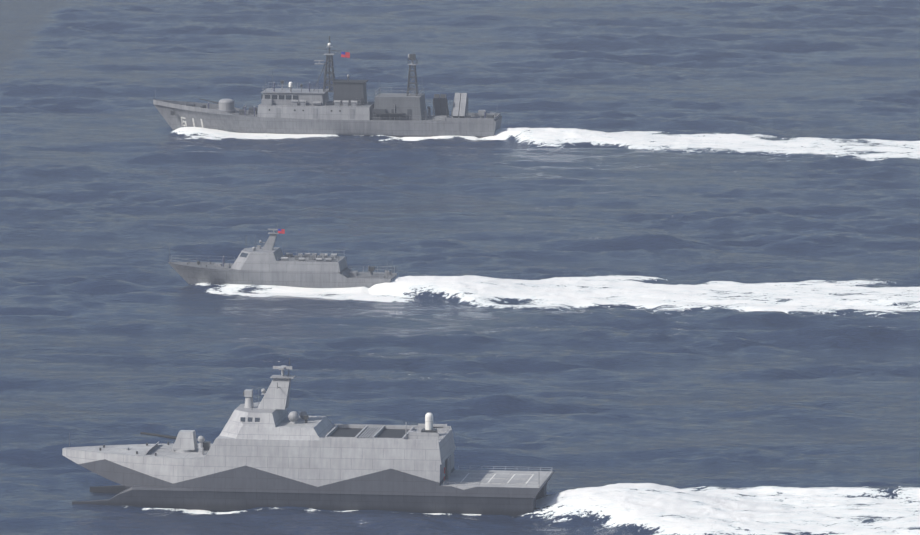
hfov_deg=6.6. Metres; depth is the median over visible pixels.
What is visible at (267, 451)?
corvette
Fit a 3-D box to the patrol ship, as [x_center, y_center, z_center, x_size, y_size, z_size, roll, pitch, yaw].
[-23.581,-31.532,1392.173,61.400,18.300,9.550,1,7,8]
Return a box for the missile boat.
[168,223,396,287]
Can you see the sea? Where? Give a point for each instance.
(654, 264)
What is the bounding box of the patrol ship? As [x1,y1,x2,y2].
[153,36,501,137]
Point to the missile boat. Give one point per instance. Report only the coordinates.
(268, 263)
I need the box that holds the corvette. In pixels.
[62,358,554,516]
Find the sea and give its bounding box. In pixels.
[0,0,919,534]

